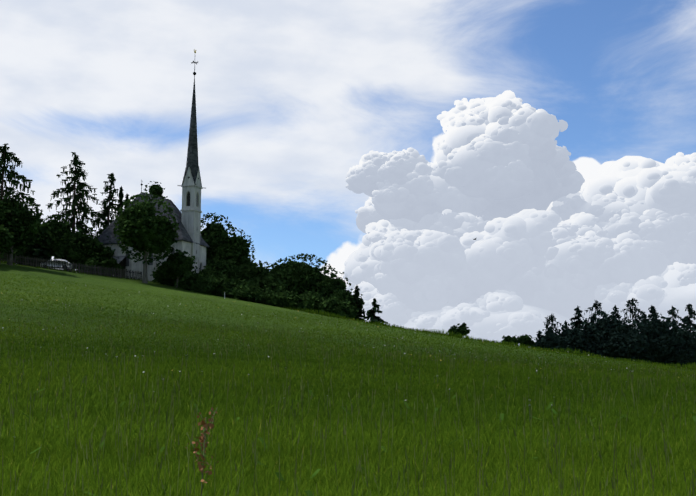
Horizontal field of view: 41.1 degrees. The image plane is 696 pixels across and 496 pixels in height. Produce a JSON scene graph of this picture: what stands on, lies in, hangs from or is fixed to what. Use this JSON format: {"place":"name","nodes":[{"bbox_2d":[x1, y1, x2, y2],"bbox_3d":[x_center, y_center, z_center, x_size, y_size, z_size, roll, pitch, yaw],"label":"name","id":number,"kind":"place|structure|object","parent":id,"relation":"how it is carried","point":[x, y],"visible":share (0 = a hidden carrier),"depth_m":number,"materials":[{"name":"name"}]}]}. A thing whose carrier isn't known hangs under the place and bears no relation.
{"place":"outdoors","nodes":[
{"label":"outdoors","id":0,"kind":"place"},
{"bbox_2d":[97,192,208,247],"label":"church roof","id":1,"kind":"structure","parent":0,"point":[183,235],"depth_m":139.82,"materials":[{"name":"grey tile"}]},
{"bbox_2d":[103,240,205,280],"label":"church walls","id":2,"kind":"structure","parent":0,"point":[181,245],"depth_m":137.47,"materials":[{"name":"white paint"}]},
{"bbox_2d":[126,248,200,269],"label":"church windows","id":3,"kind":"structure","parent":2,"relation":"in","point":[127,260],"depth_m":138.23,"materials":[{"name":"black glass"}]},
{"bbox_2d":[0,263,695,495],"bbox_3d":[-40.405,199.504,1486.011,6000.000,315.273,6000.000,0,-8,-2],"label":"ground","id":4,"kind":"structure","parent":0,"point":[125,284],"depth_m":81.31,"materials":[{"name":"green plant"}]},
{"bbox_2d":[0,225,14,257],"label":"tree","id":5,"kind":"object","parent":4,"relation":"on","point":[6,239],"visible":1,"depth_m":112.29,"materials":[{"name":"green plant"}]},
{"bbox_2d":[0,191,45,264],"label":"tree","id":6,"kind":"object","parent":4,"relation":"on","point":[24,230],"visible":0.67,"depth_m":118.70,"materials":[{"name":"green plant"}]},
{"bbox_2d":[0,143,50,263],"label":"conifer tree","id":7,"kind":"object","parent":4,"relation":"on","point":[10,177],"visible":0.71,"depth_m":119.83,"materials":[{"name":"green plant"}]},
{"bbox_2d":[4,246,49,265],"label":"hedge","id":8,"kind":"object","parent":4,"relation":"on","point":[22,251],"visible":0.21,"depth_m":129.06,"materials":[{"name":"green plant"}]},
{"bbox_2d":[19,211,50,267],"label":"spruce","id":9,"kind":"object","parent":4,"relation":"on","point":[36,251],"visible":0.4,"depth_m":129.25,"materials":[{"name":"green plant"}]},
{"bbox_2d":[40,259,72,268],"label":"car","id":10,"kind":"object","parent":4,"relation":"on","point":[61,260],"visible":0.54,"depth_m":129.92,"materials":[{"name":"white metal"}]},
{"bbox_2d":[39,215,76,261],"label":"tree","id":11,"kind":"object","parent":4,"relation":"on","point":[56,235],"visible":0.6,"depth_m":133.88,"materials":[{"name":"green plant"}]},
{"bbox_2d":[48,242,85,266],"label":"bush","id":12,"kind":"object","parent":4,"relation":"on","point":[64,252],"visible":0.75,"depth_m":132.49,"materials":[{"name":"green plant"}]},
{"bbox_2d":[1,253,141,280],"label":"picket fence","id":13,"kind":"object","parent":4,"relation":"on","point":[78,265],"visible":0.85,"depth_m":128.71,"materials":[{"name":"brown wood"}]},
{"bbox_2d":[40,152,104,268],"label":"conifer tree","id":14,"kind":"object","parent":4,"relation":"on","point":[78,189],"visible":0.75,"depth_m":139.64,"materials":[{"name":"green plant"}]},
{"bbox_2d":[66,234,105,271],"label":"tree","id":15,"kind":"object","parent":4,"relation":"on","point":[78,244],"visible":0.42,"depth_m":133.95,"materials":[{"name":"green plant"}]},
{"bbox_2d":[65,227,115,259],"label":"tree","id":16,"kind":"object","parent":4,"relation":"on","point":[96,243],"visible":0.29,"depth_m":135.34,"materials":[{"name":"green plant"}]},
{"bbox_2d":[75,253,123,275],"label":"bush","id":17,"kind":"object","parent":4,"relation":"on","point":[99,262],"visible":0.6,"depth_m":132.78,"materials":[{"name":"green plant"}]},
{"bbox_2d":[91,173,119,237],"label":"conifer tree","id":18,"kind":"object","parent":4,"relation":"on","point":[106,212],"visible":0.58,"depth_m":145.46,"materials":[{"name":"green plant"}]},
{"bbox_2d":[114,186,123,216],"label":"spruce","id":19,"kind":"object","parent":4,"relation":"on","point":[121,196],"visible":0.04,"depth_m":149.83,"materials":[{"name":"green plant"}]},
{"bbox_2d":[116,257,125,276],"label":"porch wood","id":20,"kind":"object","parent":4,"relation":"on","point":[122,263],"visible":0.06,"depth_m":137.36,"materials":[{"name":"wood"}]},
{"bbox_2d":[109,256,125,263],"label":"porch roof","id":21,"kind":"structure","parent":20,"relation":"on","point":[120,259],"depth_m":137.67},
{"bbox_2d":[113,192,179,282],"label":"tree","id":22,"kind":"object","parent":4,"relation":"on","point":[143,228],"visible":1,"depth_m":126.70,"materials":[{"name":"green plant"}]},
{"bbox_2d":[144,181,167,197],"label":"tree","id":23,"kind":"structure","parent":4,"relation":"on","point":[157,189],"depth_m":162.18,"materials":[{"name":"green plant"}]},
{"bbox_2d":[150,263,174,284],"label":"bush","id":24,"kind":"object","parent":4,"relation":"on","point":[160,278],"visible":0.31,"depth_m":131.33,"materials":[{"name":"green plant"}]},
{"bbox_2d":[157,249,197,287],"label":"tree","id":25,"kind":"object","parent":4,"relation":"on","point":[175,264],"visible":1,"depth_m":129.20,"materials":[{"name":"green plant"}]},
{"bbox_2d":[180,167,202,261],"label":"church tower","id":26,"kind":"structure","parent":4,"relation":"on","point":[191,218],"depth_m":139.16,"materials":[{"name":"white paint"}]},
{"bbox_2d":[182,77,201,186],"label":"spire","id":27,"kind":"structure","parent":26,"relation":"on","point":[192,159],"depth_m":140.84,"materials":[{"name":"stone"}]},
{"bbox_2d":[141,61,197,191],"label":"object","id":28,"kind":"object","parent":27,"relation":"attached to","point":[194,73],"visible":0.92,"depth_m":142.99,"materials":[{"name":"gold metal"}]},
{"bbox_2d":[187,177,198,253],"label":"tower windows","id":29,"kind":"structure","parent":26,"relation":"in","point":[188,199],"depth_m":139.49,"materials":[{"name":"black glass"}]},
{"bbox_2d":[174,271,209,289],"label":"bush","id":30,"kind":"object","parent":4,"relation":"on","point":[184,281],"visible":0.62,"depth_m":127.08,"materials":[{"name":"green plant"}]},
{"bbox_2d":[187,274,213,291],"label":"hedge","id":31,"kind":"object","parent":4,"relation":"on","point":[194,287],"visible":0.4,"depth_m":126.20,"materials":[{"name":"green plant"}]},
{"bbox_2d":[187,407,218,495],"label":"sorrel stalk","id":32,"kind":"object","parent":4,"relation":"on","point":[202,439],"visible":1,"depth_m":7.17,"materials":[{"name":"brown plant"}]},
{"bbox_2d":[205,222,210,234],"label":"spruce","id":33,"kind":"object","parent":4,"relation":"on","point":[207,228],"visible":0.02,"depth_m":150.79,"materials":[{"name":"green plant"}]},
{"bbox_2d":[194,265,222,278],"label":"hedge","id":34,"kind":"object","parent":4,"relation":"on","point":[205,268],"visible":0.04,"depth_m":134.90,"materials":[{"name":"green plant"}]},
{"bbox_2d":[206,248,213,265],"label":"church wall","id":35,"kind":"structure","parent":4,"relation":"on","point":[207,254],"depth_m":148.20,"materials":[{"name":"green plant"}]},
{"bbox_2d":[199,268,226,280],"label":"bush","id":36,"kind":"object","parent":4,"relation":"on","point":[215,273],"visible":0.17,"depth_m":133.85,"materials":[{"name":"green plant"}]},
{"bbox_2d":[199,275,233,294],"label":"hedge","id":37,"kind":"object","parent":4,"relation":"on","point":[210,287],"visible":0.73,"depth_m":125.33,"materials":[{"name":"green plant"}]},
{"bbox_2d":[200,212,236,264],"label":"tree","id":38,"kind":"object","parent":4,"relation":"on","point":[215,233],"visible":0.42,"depth_m":149.93,"materials":[{"name":"green plant"}]},
{"bbox_2d":[207,256,240,281],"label":"bush","id":39,"kind":"object","parent":4,"relation":"on","point":[230,270],"visible":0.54,"depth_m":139.32,"materials":[{"name":"green plant"}]},
{"bbox_2d":[213,282,238,296],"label":"hedge","id":40,"kind":"object","parent":4,"relation":"on","point":[227,290],"visible":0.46,"depth_m":125.55,"materials":[{"name":"green plant"}]},
{"bbox_2d":[211,227,255,279],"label":"tree","id":41,"kind":"object","parent":4,"relation":"on","point":[236,249],"visible":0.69,"depth_m":147.14,"materials":[{"name":"green plant"}]},
{"bbox_2d":[227,278,248,290],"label":"hedge","id":42,"kind":"object","parent":4,"relation":"on","point":[238,282],"visible":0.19,"depth_m":127.54,"materials":[{"name":"green plant"}]},
{"bbox_2d":[227,286,253,300],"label":"hedge","id":43,"kind":"object","parent":4,"relation":"on","point":[241,294],"visible":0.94,"depth_m":124.79,"materials":[{"name":"green plant"}]},
{"bbox_2d":[232,276,261,288],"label":"hedge","id":44,"kind":"object","parent":4,"relation":"on","point":[251,281],"depth_m":136.09,"materials":[{"name":"green plant"}]},
{"bbox_2d":[236,281,261,291],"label":"hedge","id":45,"kind":"object","parent":4,"relation":"on","point":[254,287],"visible":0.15,"depth_m":127.47,"materials":[{"name":"green plant"}]},
{"bbox_2d":[238,262,265,284],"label":"tree","id":46,"kind":"object","parent":4,"relation":"on","point":[253,273],"visible":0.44,"depth_m":142.07,"materials":[{"name":"green plant"}]},
{"bbox_2d":[244,289,267,302],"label":"hedge","id":47,"kind":"object","parent":4,"relation":"on","point":[258,297],"visible":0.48,"depth_m":125.35,"materials":[{"name":"green plant"}]},
{"bbox_2d":[251,260,273,277],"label":"tree","id":48,"kind":"object","parent":4,"relation":"on","point":[266,270],"visible":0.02,"depth_m":148.72,"materials":[{"name":"green plant"}]},
{"bbox_2d":[259,289,275,302],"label":"hedge","id":49,"kind":"object","parent":4,"relation":"on","point":[267,292],"depth_m":127.75,"materials":[{"name":"green plant"}]},
{"bbox_2d":[261,291,277,304],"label":"hedge","id":50,"kind":"object","parent":4,"relation":"on","point":[268,298],"visible":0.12,"depth_m":125.68,"materials":[{"name":"green plant"}]},
{"bbox_2d":[264,280,297,294],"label":"hedge","id":51,"kind":"object","parent":4,"relation":"on","point":[278,287],"visible":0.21,"depth_m":132.09,"materials":[{"name":"green plant"}]},
{"bbox_2d":[266,290,296,307],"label":"hedge","id":52,"kind":"object","parent":4,"relation":"on","point":[281,299],"visible":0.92,"depth_m":124.23,"materials":[{"name":"green plant"}]},
{"bbox_2d":[267,272,298,292],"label":"tree","id":53,"kind":"object","parent":4,"relation":"on","point":[281,278],"visible":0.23,"depth_m":139.79,"materials":[{"name":"green plant"}]},
{"bbox_2d":[265,253,338,294],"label":"tree","id":54,"kind":"object","parent":4,"relation":"on","point":[303,275],"visible":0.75,"depth_m":141.21,"materials":[{"name":"green plant"}]},
{"bbox_2d":[288,290,322,310],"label":"hedge","id":55,"kind":"object","parent":4,"relation":"on","point":[303,301],"visible":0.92,"depth_m":124.06,"materials":[{"name":"green plant"}]},
{"bbox_2d":[307,292,325,311],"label":"tree","id":56,"kind":"object","parent":4,"relation":"on","point":[316,300],"visible":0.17,"depth_m":126.34,"materials":[{"name":"green plant"}]},
{"bbox_2d":[312,280,335,299],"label":"tree","id":57,"kind":"object","parent":4,"relation":"on","point":[324,289],"visible":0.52,"depth_m":136.59,"materials":[{"name":"green plant"}]},
{"bbox_2d":[316,295,344,314],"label":"hedge","id":58,"kind":"object","parent":4,"relation":"on","point":[326,305],"visible":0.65,"depth_m":123.96,"materials":[{"name":"green plant"}]},
{"bbox_2d":[327,271,351,293],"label":"tree","id":59,"kind":"object","parent":4,"relation":"on","point":[339,283],"visible":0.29,"depth_m":137.75,"materials":[{"name":"green plant"}]},
{"bbox_2d":[2,292,684,450],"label":"wildflowers","id":60,"kind":"object","parent":4,"relation":"on","point":[310,365],"visible":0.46,"depth_m":30.99,"materials":[{"name":"white plant"}]},
{"bbox_2d":[13,282,672,437],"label":"white meadow flowers","id":61,"kind":"object","parent":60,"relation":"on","point":[301,328],"visible":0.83,"depth_m":41.93,"materials":[{"name":"grey plant"}]},
{"bbox_2d":[328,301,358,319],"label":"hedge","id":62,"kind":"object","parent":4,"relation":"on","point":[348,311],"visible":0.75,"depth_m":123.21,"materials":[{"name":"green plant"}]},
{"bbox_2d":[330,288,364,314],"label":"tree","id":63,"kind":"object","parent":4,"relation":"on","point":[344,296],"visible":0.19,"depth_m":131.43,"materials":[{"name":"green plant"}]},
{"bbox_2d":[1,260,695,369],"bbox_3d":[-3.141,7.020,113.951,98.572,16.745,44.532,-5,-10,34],"label":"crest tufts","id":64,"kind":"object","parent":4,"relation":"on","point":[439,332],"visible":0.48,"depth_m":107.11,"materials":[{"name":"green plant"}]},
{"bbox_2d":[6,386,695,495],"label":"broad meadow leaves","id":65,"kind":"object","parent":4,"relation":"on","point":[309,492],"visible":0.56,"depth_m":12.73,"materials":[{"name":"green plant"}]},
{"bbox_2d":[352,286,366,320],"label":"conifer","id":66,"kind":"object","parent":4,"relation":"on","point":[356,298],"visible":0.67,"depth_m":128.91,"materials":[{"name":"green plant"}]},
{"bbox_2d":[364,298,387,325],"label":"spruce","id":67,"kind":"object","parent":4,"relation":"on","point":[370,314],"visible":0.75,"depth_m":124.10,"materials":[{"name":"green plant"}]},
{"bbox_2d":[448,325,456,335],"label":"bush","id":68,"kind":"object","parent":4,"relation":"on","point":[453,328],"visible":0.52,"depth_m":148.12,"materials":[{"name":"green plant"}]},
{"bbox_2d":[456,322,470,336],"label":"bush","id":69,"kind":"object","parent":4,"relation":"on","point":[462,329],"visible":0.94,"depth_m":147.83,"materials":[{"name":"green plant"}]},
{"bbox_2d":[501,335,520,343],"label":"bush","id":70,"kind":"object","parent":4,"relation":"on","point":[510,339],"visible":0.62,"depth_m":146.32,"materials":[{"name":"green plant"}]},
{"bbox_2d":[517,334,535,347],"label":"bush","id":71,"kind":"object","parent":4,"relation":"on","point":[526,339],"visible":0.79,"depth_m":147.90,"materials":[{"name":"green plant"}]},
{"bbox_2d":[533,331,543,345],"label":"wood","id":72,"kind":"object","parent":4,"relation":"on","point":[539,337],"visible":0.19,"depth_m":193.09,"materials":[{"name":"green plant"}]},
{"bbox_2d":[534,329,565,350],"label":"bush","id":73,"kind":"object","parent":4,"relation":"on","point":[546,341],"visible":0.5,"depth_m":187.63,"materials":[{"name":"green plant"}]},
{"bbox_2d":[544,314,564,333],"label":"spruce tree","id":74,"kind":"object","parent":4,"relation":"on","point":[552,318],"visible":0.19,"depth_m":194.74,"materials":[{"name":"green plant"}]},
{"bbox_2d":[548,335,574,352],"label":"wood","id":75,"kind":"object","parent":4,"relation":"on","point":[561,345],"visible":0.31,"depth_m":186.26,"materials":[{"name":"green plant"}]},
{"bbox_2d":[561,320,569,334],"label":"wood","id":76,"kind":"object","parent":4,"relation":"on","point":[565,323],"visible":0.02,"depth_m":219.59,"materials":[{"name":"green plant"}]},
{"bbox_2d":[554,323,595,353],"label":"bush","id":77,"kind":"object","parent":4,"relation":"on","point":[578,338],"visible":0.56,"depth_m":188.12,"materials":[{"name":"green plant"}]},
{"bbox_2d":[569,305,583,332],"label":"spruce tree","id":78,"kind":"object","parent":4,"relation":"on","point":[579,321],"visible":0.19,"depth_m":199.17,"materials":[{"name":"green plant"}]},
{"bbox_2d":[583,323,596,354],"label":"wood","id":79,"kind":"object","parent":4,"relation":"on","point":[585,333],"visible":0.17,"depth_m":189.57,"materials":[{"name":"green plant"}]},
{"bbox_2d":[584,300,603,325],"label":"spruce","id":80,"kind":"object","parent":4,"relation":"on","point":[595,304],"visible":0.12,"depth_m":202.51,"materials":[{"name":"green plant"}]},
{"bbox_2d":[580,311,622,353],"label":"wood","id":81,"kind":"object","parent":4,"relation":"on","point":[602,325],"visible":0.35,"depth_m":189.93,"materials":[{"name":"green plant"}]},
{"bbox_2d":[593,328,617,358],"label":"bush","id":82,"kind":"object","parent":4,"relation":"on","point":[603,352],"visible":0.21,"depth_m":186.87,"materials":[{"name":"green plant"}]},
{"bbox_2d":[610,305,622,324],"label":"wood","id":83,"kind":"object","parent":4,"relation":"on","point":[617,315],"visible":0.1,"depth_m":199.91,"materials":[{"name":"green plant"}]},
{"bbox_2d":[605,319,655,362],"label":"tree","id":84,"kind":"object","parent":4,"relation":"on","point":[626,341],"visible":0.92,"depth_m":182.25,"materials":[{"name":"green plant"}]},
{"bbox_2d":[621,298,645,330],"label":"spruce","id":85,"kind":"object","parent":4,"relation":"on","point":[630,309],"visible":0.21,"depth_m":204.26,"materials":[{"name":"green plant"}]},
{"bbox_2d":[641,313,646,330],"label":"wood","id":86,"kind":"object","parent":4,"relation":"on","point":[645,315],"visible":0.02,"depth_m":220.31,"materials":[{"name":"green plant"}]},
{"bbox_2d":[647,305,658,321],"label":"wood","id":87,"kind":"object","parent":4,"relation":"on","point":[653,311],"visible":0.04,"depth_m":204.97,"materials":[{"name":"green plant"}]},
{"bbox_2d":[635,313,684,365],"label":"tree","id":88,"kind":"object","parent":4,"relation":"on","point":[665,342],"visible":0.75,"depth_m":183.44,"materials":[{"name":"green plant"}]},
{"bbox_2d":[665,306,687,332],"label":"spruce","id":89,"kind":"object","parent":4,"relation":"on","point":[672,312],"visible":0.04,"depth_m":199.59,"materials":[{"name":"green plant"}]},
{"bbox_2d":[667,322,695,366],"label":"tree","id":90,"kind":"object","parent":4,"relation":"on","point":[688,351],"visible":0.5,"depth_m":184.17,"materials":[{"name":"green plant"}]},
{"bbox_2d":[682,304,695,335],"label":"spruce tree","id":91,"kind":"object","parent":4,"relation":"on","point":[688,320],"visible":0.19,"depth_m":203.86,"materials":[{"name":"green plant"}]},
{"bbox_2d":[0,0,695,303],"label":"sky","id":92,"kind":"structure","parent":0,"point":[291,95],"materials":[{"name":"blue"}]},
{"bbox_2d":[343,90,695,344],"bbox_3d":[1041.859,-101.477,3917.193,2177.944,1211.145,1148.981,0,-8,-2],"label":"cloud","id":93,"kind":"structure","parent":0,"point":[619,233],"depth_m":3689.85,"materials":[{"name":"white"}]}
]}

